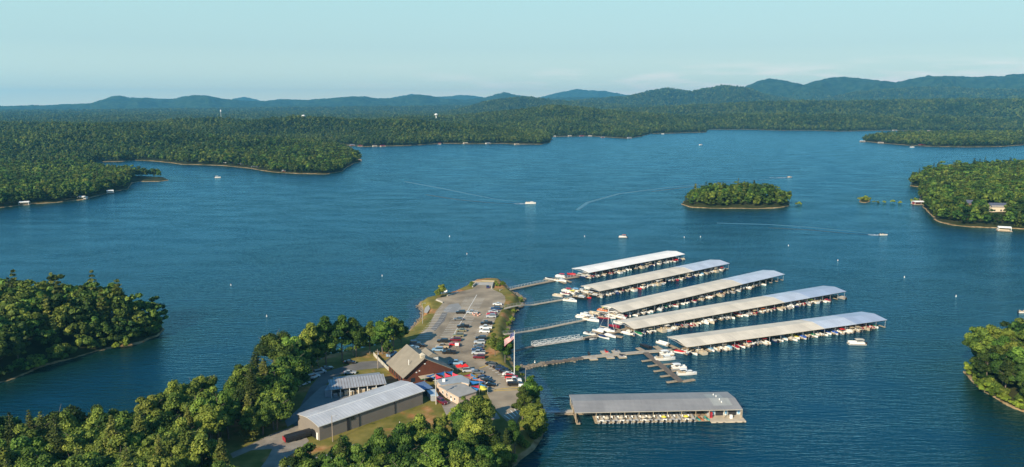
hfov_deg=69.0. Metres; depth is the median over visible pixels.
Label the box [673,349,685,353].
motorboat
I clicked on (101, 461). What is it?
broadleaf tree
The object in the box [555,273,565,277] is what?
pontoon boat
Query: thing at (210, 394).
broadleaf tree
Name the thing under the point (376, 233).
lake water
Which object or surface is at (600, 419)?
pontoon boat
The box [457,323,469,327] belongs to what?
pickup truck
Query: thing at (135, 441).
broadleaf tree
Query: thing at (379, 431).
broadleaf tree
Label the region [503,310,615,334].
gangway
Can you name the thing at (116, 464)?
broadleaf tree
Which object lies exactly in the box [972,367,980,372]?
shrub
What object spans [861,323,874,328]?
pontoon boat
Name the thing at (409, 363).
hall
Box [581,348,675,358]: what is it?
floating dock
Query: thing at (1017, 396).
shrub
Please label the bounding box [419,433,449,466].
broadleaf tree
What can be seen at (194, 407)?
broadleaf tree
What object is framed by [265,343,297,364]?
broadleaf tree
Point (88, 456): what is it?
broadleaf tree
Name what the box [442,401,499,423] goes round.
gravel yard
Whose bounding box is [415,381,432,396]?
blue roofed shed
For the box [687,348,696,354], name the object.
motorboat
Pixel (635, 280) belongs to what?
covered dock
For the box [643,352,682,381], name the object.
floating dock
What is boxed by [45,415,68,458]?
pine tree
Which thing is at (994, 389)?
shrub
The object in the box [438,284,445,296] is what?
broadleaf tree
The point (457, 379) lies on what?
store annex
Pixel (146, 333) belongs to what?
shrub
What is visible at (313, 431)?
loading door
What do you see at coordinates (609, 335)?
motorboat
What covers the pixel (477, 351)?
pickup truck
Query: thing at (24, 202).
boathouse
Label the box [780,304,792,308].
pontoon boat
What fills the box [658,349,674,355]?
pontoon boat
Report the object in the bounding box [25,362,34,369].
shrub
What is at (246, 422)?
broadleaf tree
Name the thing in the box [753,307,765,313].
pontoon boat
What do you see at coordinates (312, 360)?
broadleaf tree
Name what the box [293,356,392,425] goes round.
access road
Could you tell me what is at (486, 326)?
pickup truck
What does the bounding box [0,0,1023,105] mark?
sky
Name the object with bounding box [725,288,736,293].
pontoon boat
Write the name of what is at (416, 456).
broadleaf tree
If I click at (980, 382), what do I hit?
shrub
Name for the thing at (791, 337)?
motorboat
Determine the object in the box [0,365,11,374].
shrub
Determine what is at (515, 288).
gangway
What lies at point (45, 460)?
broadleaf tree
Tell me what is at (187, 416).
pine tree
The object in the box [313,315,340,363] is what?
broadleaf tree
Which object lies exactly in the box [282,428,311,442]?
covered trailer
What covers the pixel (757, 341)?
pontoon boat
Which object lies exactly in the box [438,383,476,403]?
store building
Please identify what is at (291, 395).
broadleaf tree
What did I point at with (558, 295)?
pontoon boat
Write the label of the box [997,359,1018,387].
broadleaf tree
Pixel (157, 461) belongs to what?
broadleaf tree
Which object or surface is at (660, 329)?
cabin cruiser
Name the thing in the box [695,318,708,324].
cabin cruiser
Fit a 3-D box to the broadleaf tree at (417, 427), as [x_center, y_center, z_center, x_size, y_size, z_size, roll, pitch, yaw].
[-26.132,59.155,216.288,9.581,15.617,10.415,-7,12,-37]
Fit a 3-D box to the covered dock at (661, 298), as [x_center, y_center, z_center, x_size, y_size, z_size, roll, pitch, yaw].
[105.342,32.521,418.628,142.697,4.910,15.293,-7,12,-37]
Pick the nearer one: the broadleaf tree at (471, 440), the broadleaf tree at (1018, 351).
the broadleaf tree at (471, 440)
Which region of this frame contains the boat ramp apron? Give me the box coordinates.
[476,282,491,284]
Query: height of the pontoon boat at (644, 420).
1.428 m
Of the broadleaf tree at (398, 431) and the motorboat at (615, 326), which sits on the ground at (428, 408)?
the broadleaf tree at (398, 431)
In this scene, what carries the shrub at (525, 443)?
on the ground at (428, 408)
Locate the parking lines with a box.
[419,295,517,417]
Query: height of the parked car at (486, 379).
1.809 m
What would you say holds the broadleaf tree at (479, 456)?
on the ground at (428, 408)
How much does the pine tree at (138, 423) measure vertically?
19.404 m
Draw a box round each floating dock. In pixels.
[544,357,583,364]
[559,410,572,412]
[581,327,632,339]
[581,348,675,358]
[592,330,623,337]
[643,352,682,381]
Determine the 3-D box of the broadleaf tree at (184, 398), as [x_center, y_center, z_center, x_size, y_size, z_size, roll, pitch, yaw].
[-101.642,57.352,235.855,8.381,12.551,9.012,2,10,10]
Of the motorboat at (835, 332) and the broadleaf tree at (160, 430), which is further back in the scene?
the motorboat at (835, 332)
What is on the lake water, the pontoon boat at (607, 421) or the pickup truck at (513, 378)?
the pontoon boat at (607, 421)
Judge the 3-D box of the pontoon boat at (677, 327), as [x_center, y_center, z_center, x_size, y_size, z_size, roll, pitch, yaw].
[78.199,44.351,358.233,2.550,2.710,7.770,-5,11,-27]
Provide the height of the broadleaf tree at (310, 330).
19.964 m
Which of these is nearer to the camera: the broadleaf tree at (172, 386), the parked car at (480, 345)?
the broadleaf tree at (172, 386)
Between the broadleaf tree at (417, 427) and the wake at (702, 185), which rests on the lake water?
the wake at (702, 185)
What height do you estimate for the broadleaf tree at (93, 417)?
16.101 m
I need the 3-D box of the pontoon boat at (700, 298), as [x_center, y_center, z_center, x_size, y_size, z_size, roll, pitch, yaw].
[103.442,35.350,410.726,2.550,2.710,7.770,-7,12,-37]
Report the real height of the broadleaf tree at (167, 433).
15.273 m
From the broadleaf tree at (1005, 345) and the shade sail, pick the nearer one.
the shade sail
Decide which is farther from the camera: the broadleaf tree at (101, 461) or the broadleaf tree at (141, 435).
the broadleaf tree at (141, 435)
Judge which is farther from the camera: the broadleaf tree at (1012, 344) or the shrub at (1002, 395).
the broadleaf tree at (1012, 344)
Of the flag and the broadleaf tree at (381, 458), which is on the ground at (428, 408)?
the broadleaf tree at (381, 458)
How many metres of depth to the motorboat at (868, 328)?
354.46 m
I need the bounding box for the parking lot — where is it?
[409,285,519,422]
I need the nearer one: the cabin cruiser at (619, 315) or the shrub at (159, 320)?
the shrub at (159, 320)
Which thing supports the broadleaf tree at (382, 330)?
on the ground at (428, 408)
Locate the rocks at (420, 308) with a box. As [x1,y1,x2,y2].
[411,305,423,327]
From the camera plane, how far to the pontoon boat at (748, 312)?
381.82 m
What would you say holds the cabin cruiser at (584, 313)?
on the lake water
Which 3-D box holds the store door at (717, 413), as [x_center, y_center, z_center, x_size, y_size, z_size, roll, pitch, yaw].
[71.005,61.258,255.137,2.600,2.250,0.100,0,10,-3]
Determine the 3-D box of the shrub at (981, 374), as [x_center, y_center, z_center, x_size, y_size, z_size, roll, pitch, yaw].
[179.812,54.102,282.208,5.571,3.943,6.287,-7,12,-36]
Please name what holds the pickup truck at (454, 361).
on the parking lot
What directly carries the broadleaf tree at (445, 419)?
on the ground at (428, 408)
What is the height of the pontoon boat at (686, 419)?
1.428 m
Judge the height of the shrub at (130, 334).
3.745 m
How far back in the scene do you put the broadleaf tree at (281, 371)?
247.38 m
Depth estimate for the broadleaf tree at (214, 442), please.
197.56 m
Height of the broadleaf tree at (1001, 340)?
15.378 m
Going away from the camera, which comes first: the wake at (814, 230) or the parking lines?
the parking lines
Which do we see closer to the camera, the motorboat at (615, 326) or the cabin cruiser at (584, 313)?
the motorboat at (615, 326)
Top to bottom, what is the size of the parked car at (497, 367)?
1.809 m
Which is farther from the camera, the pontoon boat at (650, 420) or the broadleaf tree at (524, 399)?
the pontoon boat at (650, 420)
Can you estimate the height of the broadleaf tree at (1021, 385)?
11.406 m
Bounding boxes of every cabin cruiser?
[563,298,576,301]
[572,295,586,299]
[576,273,587,277]
[577,288,589,292]
[580,312,595,316]
[582,314,598,321]
[586,291,599,296]
[607,289,618,293]
[611,311,625,318]
[624,286,637,291]
[644,281,656,285]
[651,280,661,285]
[652,325,666,332]
[654,355,674,360]
[658,324,671,331]
[676,368,696,375]
[680,273,691,278]
[692,346,707,354]
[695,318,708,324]
[702,316,713,323]
[710,290,724,296]
[781,302,793,307]
[807,297,819,303]
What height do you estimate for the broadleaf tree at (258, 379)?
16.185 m
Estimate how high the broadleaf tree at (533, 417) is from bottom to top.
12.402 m
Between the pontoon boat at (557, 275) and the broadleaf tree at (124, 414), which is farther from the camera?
the pontoon boat at (557, 275)
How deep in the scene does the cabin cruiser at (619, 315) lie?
374.50 m
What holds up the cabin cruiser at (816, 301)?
on the lake water
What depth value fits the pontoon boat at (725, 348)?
326.52 m
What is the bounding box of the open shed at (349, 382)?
[328,372,385,397]
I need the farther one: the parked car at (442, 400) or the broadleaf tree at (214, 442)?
the parked car at (442, 400)
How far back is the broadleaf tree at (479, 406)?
227.44 m
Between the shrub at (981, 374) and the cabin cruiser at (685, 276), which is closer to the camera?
the shrub at (981, 374)
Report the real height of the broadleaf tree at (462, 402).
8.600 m
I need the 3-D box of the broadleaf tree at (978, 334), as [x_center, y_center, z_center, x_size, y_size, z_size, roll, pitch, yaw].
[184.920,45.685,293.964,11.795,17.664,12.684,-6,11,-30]
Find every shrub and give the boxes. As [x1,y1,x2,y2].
[0,364,15,371]
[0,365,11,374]
[12,358,26,369]
[25,354,44,365]
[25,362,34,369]
[34,357,47,366]
[45,345,64,358]
[49,343,70,352]
[67,346,77,353]
[74,334,93,346]
[85,339,98,348]
[96,337,107,346]
[106,332,122,342]
[111,342,120,347]
[119,338,129,345]
[126,331,139,338]
[141,331,151,336]
[150,326,158,332]
[151,316,162,322]
[327,349,339,354]
[450,403,458,412]
[517,438,530,447]
[529,430,542,438]
[538,425,547,432]
[963,366,972,373]
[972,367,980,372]
[972,373,980,380]
[974,378,984,385]
[976,371,994,377]
[978,382,993,390]
[983,377,997,382]
[988,385,1003,395]
[990,382,1001,385]
[996,392,1008,399]
[999,387,1010,393]
[1003,396,1018,402]
[1012,398,1023,407]
[1014,392,1023,400]
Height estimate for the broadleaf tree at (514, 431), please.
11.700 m
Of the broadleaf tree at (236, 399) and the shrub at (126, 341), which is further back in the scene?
the shrub at (126, 341)
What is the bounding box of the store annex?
[437,375,468,390]
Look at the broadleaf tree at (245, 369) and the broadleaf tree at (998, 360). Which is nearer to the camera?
the broadleaf tree at (245, 369)
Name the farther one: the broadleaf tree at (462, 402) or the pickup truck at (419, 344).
the pickup truck at (419, 344)
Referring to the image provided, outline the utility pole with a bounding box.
[433,378,437,403]
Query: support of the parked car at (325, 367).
on the ground at (428, 408)
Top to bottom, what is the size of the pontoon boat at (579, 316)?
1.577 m
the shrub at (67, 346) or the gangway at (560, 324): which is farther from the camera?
the gangway at (560, 324)
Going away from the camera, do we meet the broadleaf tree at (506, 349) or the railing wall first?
the broadleaf tree at (506, 349)
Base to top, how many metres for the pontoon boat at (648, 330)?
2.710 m
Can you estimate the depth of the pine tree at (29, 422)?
213.14 m
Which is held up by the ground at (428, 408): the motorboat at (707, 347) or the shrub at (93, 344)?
the shrub at (93, 344)
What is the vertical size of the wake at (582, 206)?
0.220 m
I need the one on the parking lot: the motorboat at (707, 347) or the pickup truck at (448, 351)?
the pickup truck at (448, 351)
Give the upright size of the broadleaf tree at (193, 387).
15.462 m
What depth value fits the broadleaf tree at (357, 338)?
303.40 m
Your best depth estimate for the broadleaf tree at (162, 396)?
229.48 m
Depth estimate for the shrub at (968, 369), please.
293.71 m
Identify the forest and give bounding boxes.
[0,80,1023,347]
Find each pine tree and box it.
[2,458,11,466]
[3,412,19,446]
[24,409,36,429]
[35,411,48,438]
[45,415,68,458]
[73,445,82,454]
[102,415,122,455]
[118,442,137,466]
[131,406,148,436]
[152,434,169,456]
[183,407,193,428]
[213,438,229,465]
[237,366,260,421]
[238,392,260,440]
[248,349,261,372]
[258,358,269,375]
[333,435,349,464]
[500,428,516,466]
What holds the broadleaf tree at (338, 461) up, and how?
on the ground at (428, 408)
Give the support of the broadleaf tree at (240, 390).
on the ground at (428, 408)
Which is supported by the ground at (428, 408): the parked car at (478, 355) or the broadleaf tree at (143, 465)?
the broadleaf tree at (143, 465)
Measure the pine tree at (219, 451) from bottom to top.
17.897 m
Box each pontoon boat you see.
[552,293,564,296]
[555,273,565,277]
[566,290,576,294]
[575,314,589,317]
[589,311,600,314]
[595,414,603,423]
[596,307,610,312]
[601,290,611,295]
[601,414,609,423]
[609,414,617,423]
[616,414,623,423]
[623,413,632,423]
[629,413,638,423]
[631,310,641,314]
[635,308,646,314]
[636,284,646,288]
[637,413,646,423]
[641,327,653,333]
[643,413,652,422]
[651,413,660,422]
[655,340,669,346]
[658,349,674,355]
[658,413,666,422]
[665,413,674,422]
[669,363,687,369]
[670,323,680,329]
[672,412,680,422]
[677,322,689,327]
[679,412,689,422]
[683,320,695,326]
[685,412,695,422]
[693,295,705,300]
[700,293,712,298]
[709,344,722,351]
[713,314,725,319]
[717,343,730,350]
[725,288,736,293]
[739,340,752,347]
[741,309,752,315]
[746,309,758,315]
[748,338,761,343]
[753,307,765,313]
[757,337,770,345]
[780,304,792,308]
[791,301,802,306]
[798,331,811,337]
[801,298,813,303]
[809,330,821,336]
[832,327,846,334]
[833,294,846,299]
[842,326,855,332]
[843,326,852,333]
[847,338,866,345]
[849,325,861,332]
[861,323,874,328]
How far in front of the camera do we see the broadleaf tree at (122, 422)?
209.83 m
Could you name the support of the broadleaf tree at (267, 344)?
on the ground at (428, 408)
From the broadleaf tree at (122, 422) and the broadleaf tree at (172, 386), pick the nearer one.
the broadleaf tree at (122, 422)
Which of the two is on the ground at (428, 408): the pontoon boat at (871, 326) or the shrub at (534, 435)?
the shrub at (534, 435)
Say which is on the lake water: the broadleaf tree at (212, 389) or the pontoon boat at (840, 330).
the pontoon boat at (840, 330)
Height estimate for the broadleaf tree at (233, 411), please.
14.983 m
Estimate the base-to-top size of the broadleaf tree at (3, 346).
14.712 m
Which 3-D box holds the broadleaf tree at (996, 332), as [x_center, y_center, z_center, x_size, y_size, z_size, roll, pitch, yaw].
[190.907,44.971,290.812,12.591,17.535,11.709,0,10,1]
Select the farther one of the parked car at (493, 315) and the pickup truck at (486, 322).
the parked car at (493, 315)
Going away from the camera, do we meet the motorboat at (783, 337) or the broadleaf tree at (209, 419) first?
the broadleaf tree at (209, 419)
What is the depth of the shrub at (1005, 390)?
268.90 m
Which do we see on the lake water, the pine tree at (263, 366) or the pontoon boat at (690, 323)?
the pontoon boat at (690, 323)
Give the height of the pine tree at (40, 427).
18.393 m
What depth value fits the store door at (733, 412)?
255.30 m
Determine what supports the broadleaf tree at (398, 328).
on the ground at (428, 408)
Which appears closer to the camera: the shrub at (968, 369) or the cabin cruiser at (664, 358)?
the shrub at (968, 369)
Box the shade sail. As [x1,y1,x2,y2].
[470,381,485,387]
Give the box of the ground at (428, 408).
[0,74,1023,466]
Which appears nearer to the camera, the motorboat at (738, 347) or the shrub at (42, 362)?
the shrub at (42, 362)
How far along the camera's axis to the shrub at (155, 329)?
343.12 m
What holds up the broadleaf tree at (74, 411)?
on the ground at (428, 408)
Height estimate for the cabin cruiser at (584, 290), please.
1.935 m
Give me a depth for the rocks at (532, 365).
306.39 m
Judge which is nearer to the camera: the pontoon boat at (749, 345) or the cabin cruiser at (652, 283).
the pontoon boat at (749, 345)
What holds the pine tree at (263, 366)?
on the ground at (428, 408)
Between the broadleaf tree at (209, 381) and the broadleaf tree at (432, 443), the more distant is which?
the broadleaf tree at (209, 381)
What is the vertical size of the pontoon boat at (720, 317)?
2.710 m
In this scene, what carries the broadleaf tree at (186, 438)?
on the ground at (428, 408)
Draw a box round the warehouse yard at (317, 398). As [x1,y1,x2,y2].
[285,383,390,426]
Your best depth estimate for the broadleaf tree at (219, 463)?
182.75 m
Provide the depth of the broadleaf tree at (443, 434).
213.97 m
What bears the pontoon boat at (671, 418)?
on the lake water
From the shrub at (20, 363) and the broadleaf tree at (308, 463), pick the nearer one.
the broadleaf tree at (308, 463)
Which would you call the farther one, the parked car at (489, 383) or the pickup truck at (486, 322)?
the pickup truck at (486, 322)
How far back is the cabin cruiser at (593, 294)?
417.60 m
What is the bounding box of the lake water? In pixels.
[0,129,1023,466]
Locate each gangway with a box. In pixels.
[499,274,578,290]
[501,291,586,308]
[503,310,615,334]
[512,346,534,351]
[531,334,582,346]
[544,407,560,412]
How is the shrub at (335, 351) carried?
on the ground at (428, 408)
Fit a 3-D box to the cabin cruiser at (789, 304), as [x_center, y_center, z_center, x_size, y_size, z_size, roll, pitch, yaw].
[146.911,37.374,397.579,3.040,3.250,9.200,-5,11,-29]
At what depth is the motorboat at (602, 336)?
342.43 m
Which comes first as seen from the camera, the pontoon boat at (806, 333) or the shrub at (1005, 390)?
the shrub at (1005, 390)
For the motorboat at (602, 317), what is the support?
on the lake water
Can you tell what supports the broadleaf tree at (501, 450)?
on the ground at (428, 408)
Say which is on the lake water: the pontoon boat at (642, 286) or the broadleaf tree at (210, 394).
the pontoon boat at (642, 286)
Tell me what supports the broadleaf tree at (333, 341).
on the ground at (428, 408)
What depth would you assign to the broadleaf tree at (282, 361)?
259.25 m
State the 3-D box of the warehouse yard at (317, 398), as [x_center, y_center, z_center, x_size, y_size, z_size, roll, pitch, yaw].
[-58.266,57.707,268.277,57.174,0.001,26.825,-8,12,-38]
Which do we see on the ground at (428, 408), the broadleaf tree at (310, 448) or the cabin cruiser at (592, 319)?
the broadleaf tree at (310, 448)
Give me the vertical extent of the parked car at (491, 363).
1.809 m
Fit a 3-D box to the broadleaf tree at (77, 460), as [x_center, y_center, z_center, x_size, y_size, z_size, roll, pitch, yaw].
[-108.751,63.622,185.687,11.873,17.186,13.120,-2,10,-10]
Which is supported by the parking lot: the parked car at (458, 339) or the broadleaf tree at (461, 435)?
the parked car at (458, 339)
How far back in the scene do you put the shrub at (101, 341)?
324.65 m
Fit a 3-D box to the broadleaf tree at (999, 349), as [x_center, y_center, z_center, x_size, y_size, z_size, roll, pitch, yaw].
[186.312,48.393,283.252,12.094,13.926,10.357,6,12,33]
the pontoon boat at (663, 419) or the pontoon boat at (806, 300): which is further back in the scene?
the pontoon boat at (806, 300)
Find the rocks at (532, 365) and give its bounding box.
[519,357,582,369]
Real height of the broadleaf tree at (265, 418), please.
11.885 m
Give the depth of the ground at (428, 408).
1188.81 m
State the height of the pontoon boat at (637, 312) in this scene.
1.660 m
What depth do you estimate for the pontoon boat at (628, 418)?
253.23 m
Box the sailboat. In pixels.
[598,309,614,331]
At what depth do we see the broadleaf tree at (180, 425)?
211.92 m
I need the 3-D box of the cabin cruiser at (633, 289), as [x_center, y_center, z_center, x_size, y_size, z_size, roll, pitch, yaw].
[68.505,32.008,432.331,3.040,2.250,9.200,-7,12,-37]
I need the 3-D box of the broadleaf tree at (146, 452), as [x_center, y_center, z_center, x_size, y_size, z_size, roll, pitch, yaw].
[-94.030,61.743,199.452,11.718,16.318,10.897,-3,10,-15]
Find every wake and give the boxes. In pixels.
[408,182,520,202]
[429,195,513,203]
[576,178,776,209]
[656,178,778,190]
[722,223,877,234]
[768,227,868,234]
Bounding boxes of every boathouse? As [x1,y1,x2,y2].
[18,201,30,204]
[910,201,923,204]
[996,226,1012,231]
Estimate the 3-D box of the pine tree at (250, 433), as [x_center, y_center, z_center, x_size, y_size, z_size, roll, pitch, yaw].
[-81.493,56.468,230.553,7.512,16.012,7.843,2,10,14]
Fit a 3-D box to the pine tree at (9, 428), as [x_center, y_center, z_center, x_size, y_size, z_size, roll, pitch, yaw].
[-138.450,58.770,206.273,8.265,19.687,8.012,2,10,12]
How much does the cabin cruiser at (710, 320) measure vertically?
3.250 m
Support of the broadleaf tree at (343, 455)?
on the ground at (428, 408)
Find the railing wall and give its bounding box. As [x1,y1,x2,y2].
[473,280,493,281]
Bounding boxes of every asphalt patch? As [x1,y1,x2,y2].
[431,312,447,330]
[443,303,460,311]
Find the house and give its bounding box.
[988,203,1006,211]
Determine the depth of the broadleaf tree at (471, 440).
206.01 m
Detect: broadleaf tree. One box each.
[0,339,10,358]
[0,415,15,441]
[0,438,6,447]
[0,446,16,466]
[6,336,26,358]
[6,416,22,424]
[8,435,49,458]
[12,446,36,466]
[13,423,49,443]
[20,453,55,466]
[35,404,85,434]
[37,443,66,466]
[53,454,95,466]
[58,410,85,433]
[59,434,89,461]
[63,427,98,456]
[67,450,99,460]
[81,437,98,453]
[83,407,111,430]
[87,404,102,426]
[89,455,115,466]
[92,425,134,459]
[92,434,99,442]
[93,413,109,433]
[107,410,142,427]
[108,408,118,417]
[108,445,138,464]
[113,460,143,466]
[115,417,144,435]
[123,436,143,449]
[133,394,163,419]
[133,456,144,463]
[135,432,148,447]
[136,433,173,462]
[137,463,147,466]
[142,414,154,435]
[147,454,183,466]
[148,413,180,434]
[151,409,164,418]
[153,426,165,434]
[156,392,183,416]
[161,392,185,415]
[161,428,206,465]
[163,379,189,398]
[163,430,180,437]
[168,417,197,435]
[171,443,198,466]
[179,378,202,397]
[179,391,207,416]
[182,394,194,401]
[185,432,223,466]
[186,397,205,421]
[193,375,218,394]
[193,403,230,438]
[203,386,217,396]
[205,390,231,440]
[205,392,212,399]
[206,439,231,466]
[212,460,230,466]
[216,398,240,438]
[218,380,242,423]
[221,369,243,392]
[224,398,239,420]
[229,364,256,380]
[231,372,265,405]
[238,405,262,438]
[240,365,257,379]
[253,399,272,434]
[254,330,290,361]
[254,377,265,401]
[255,387,294,429]
[257,392,285,429]
[260,365,294,392]
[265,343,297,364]
[266,381,295,420]
[275,354,311,383]
[275,366,297,391]
[279,446,315,466]
[281,336,305,357]
[283,363,304,391]
[285,368,300,386]
[295,442,329,466]
[297,333,314,358]
[298,322,325,369]
[299,338,325,357]
[299,458,316,466]
[301,349,316,366]
[312,344,328,366]
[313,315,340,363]
[321,332,338,364]
[321,456,346,466]
[328,435,352,463]
[331,453,347,466]
[332,314,356,359]
[342,317,368,356]
[344,459,371,466]
[347,443,372,466]
[361,320,375,353]
[363,427,392,447]
[364,435,401,466]
[369,321,394,353]
[373,453,387,466]
[382,340,393,358]
[384,316,404,349]
[387,423,413,445]
[391,434,422,459]
[392,457,421,466]
[398,320,408,342]
[405,413,435,444]
[412,452,423,461]
[416,450,449,466]
[417,432,446,457]
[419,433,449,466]
[431,417,454,441]
[433,425,449,443]
[434,288,440,294]
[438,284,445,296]
[440,413,449,425]
[443,437,473,457]
[443,447,473,466]
[449,409,465,437]
[452,411,476,430]
[453,433,466,443]
[457,396,468,410]
[457,417,485,436]
[461,394,495,420]
[463,431,478,450]
[463,458,489,466]
[465,417,500,446]
[470,444,501,466]
[473,453,493,466]
[486,333,501,355]
[492,442,512,466]
[496,335,513,362]
[507,419,523,453]
[511,386,533,418]
[519,403,545,439]
[521,376,543,400]
[533,398,542,408]
[962,326,990,358]
[973,352,993,374]
[974,335,994,357]
[984,345,1009,354]
[987,326,1015,341]
[989,350,1016,385]
[991,335,1014,348]
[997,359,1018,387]
[1002,341,1023,348]
[1005,332,1023,345]
[1007,340,1021,355]
[1008,357,1023,381]
[1011,346,1023,363]
[1017,382,1023,396]
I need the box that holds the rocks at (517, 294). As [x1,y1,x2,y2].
[513,292,525,310]
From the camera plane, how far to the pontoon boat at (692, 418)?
253.71 m
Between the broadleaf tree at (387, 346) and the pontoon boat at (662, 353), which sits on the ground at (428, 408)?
the broadleaf tree at (387, 346)
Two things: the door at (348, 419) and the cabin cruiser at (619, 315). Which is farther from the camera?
the cabin cruiser at (619, 315)
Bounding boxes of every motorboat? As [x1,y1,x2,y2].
[583,331,597,334]
[597,315,609,318]
[597,334,608,338]
[604,332,615,337]
[609,324,621,327]
[621,330,632,334]
[634,331,644,335]
[640,343,651,348]
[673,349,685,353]
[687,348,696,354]
[703,345,713,351]
[730,343,741,349]
[734,341,744,347]
[768,337,779,342]
[776,335,787,340]
[785,334,797,340]
[787,334,799,338]
[797,334,808,339]
[828,329,840,334]
[859,325,871,330]
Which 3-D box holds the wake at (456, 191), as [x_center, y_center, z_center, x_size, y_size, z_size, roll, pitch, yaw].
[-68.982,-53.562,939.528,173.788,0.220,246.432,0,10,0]
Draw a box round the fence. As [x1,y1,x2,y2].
[373,352,388,370]
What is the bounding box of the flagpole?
[514,331,514,372]
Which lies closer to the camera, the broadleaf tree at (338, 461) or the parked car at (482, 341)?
the broadleaf tree at (338, 461)
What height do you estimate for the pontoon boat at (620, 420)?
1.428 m
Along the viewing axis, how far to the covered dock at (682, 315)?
378.10 m
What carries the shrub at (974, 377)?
on the ground at (428, 408)
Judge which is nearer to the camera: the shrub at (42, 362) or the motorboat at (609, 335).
the shrub at (42, 362)
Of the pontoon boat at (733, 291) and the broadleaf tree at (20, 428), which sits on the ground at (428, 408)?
the broadleaf tree at (20, 428)
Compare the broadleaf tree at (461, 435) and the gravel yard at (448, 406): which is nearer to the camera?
the broadleaf tree at (461, 435)
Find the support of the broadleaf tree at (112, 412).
on the ground at (428, 408)
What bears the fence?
on the ground at (428, 408)
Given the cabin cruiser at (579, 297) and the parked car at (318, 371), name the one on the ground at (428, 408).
the parked car at (318, 371)
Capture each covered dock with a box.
[554,392,745,424]
[572,251,684,277]
[581,260,729,297]
[601,270,784,318]
[615,286,845,335]
[667,312,886,354]
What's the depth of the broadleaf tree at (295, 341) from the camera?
281.55 m
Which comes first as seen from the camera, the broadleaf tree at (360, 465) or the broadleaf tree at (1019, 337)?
the broadleaf tree at (360, 465)
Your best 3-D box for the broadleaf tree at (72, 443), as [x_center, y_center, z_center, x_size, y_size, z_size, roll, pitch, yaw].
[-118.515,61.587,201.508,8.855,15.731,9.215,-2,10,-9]
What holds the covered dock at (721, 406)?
on the lake water
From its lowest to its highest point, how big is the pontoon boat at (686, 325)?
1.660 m
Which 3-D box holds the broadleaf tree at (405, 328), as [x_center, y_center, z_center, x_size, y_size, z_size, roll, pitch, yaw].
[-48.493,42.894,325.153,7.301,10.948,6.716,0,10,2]
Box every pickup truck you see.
[386,351,396,356]
[412,342,424,346]
[435,343,448,347]
[442,349,455,353]
[448,359,462,364]
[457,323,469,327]
[466,309,477,313]
[471,349,485,354]
[479,324,491,328]
[480,320,491,324]
[506,376,521,381]
[507,380,522,385]
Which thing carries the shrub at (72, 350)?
on the ground at (428, 408)
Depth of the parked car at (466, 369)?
289.60 m
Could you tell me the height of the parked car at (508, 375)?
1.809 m
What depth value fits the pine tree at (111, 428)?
199.32 m
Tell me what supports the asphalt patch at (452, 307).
on the parking lot
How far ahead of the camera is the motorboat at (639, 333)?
346.68 m
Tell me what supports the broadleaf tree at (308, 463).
on the ground at (428, 408)
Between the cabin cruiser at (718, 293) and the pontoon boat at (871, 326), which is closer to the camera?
the pontoon boat at (871, 326)
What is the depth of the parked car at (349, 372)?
287.43 m
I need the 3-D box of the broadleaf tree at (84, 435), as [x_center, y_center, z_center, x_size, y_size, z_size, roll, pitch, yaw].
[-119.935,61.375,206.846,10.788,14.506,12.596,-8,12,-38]
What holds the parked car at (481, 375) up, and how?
on the parking lot
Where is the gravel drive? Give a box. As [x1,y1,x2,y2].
[230,426,308,466]
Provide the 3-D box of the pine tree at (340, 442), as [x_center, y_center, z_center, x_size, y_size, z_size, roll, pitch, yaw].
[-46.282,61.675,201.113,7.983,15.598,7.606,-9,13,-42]
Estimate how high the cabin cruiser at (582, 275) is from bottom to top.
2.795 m
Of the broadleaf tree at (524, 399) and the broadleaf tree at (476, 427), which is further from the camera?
the broadleaf tree at (524, 399)
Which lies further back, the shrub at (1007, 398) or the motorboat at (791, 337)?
the motorboat at (791, 337)
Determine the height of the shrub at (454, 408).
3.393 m
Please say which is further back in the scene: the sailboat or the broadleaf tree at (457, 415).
the sailboat
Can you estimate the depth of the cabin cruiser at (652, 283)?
443.18 m
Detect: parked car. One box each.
[308,373,319,377]
[313,368,326,373]
[320,365,332,369]
[343,359,355,363]
[343,370,355,374]
[432,346,443,350]
[435,396,447,404]
[437,338,447,342]
[450,337,460,341]
[453,332,463,336]
[462,367,473,372]
[471,369,483,373]
[473,343,484,347]
[473,353,484,358]
[474,339,484,343]
[475,335,485,339]
[478,374,490,378]
[479,328,489,332]
[480,377,493,382]
[483,381,496,386]
[486,313,495,317]
[488,361,500,366]
[495,365,508,370]
[499,368,511,372]
[505,373,517,378]
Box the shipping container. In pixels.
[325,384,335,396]
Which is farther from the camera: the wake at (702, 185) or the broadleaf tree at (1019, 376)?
the wake at (702, 185)
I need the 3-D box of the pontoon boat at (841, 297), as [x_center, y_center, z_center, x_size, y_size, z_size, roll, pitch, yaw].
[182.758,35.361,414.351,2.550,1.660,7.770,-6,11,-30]
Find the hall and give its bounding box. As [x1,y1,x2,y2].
[386,344,453,383]
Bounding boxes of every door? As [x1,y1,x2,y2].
[311,429,315,437]
[347,417,349,430]
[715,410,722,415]
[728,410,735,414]
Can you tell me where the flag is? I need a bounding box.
[504,333,513,345]
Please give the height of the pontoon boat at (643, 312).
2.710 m
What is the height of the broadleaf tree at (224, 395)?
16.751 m
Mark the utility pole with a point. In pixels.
(435, 380)
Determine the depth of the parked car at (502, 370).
288.86 m
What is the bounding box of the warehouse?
[296,380,424,440]
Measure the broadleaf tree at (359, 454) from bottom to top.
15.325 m

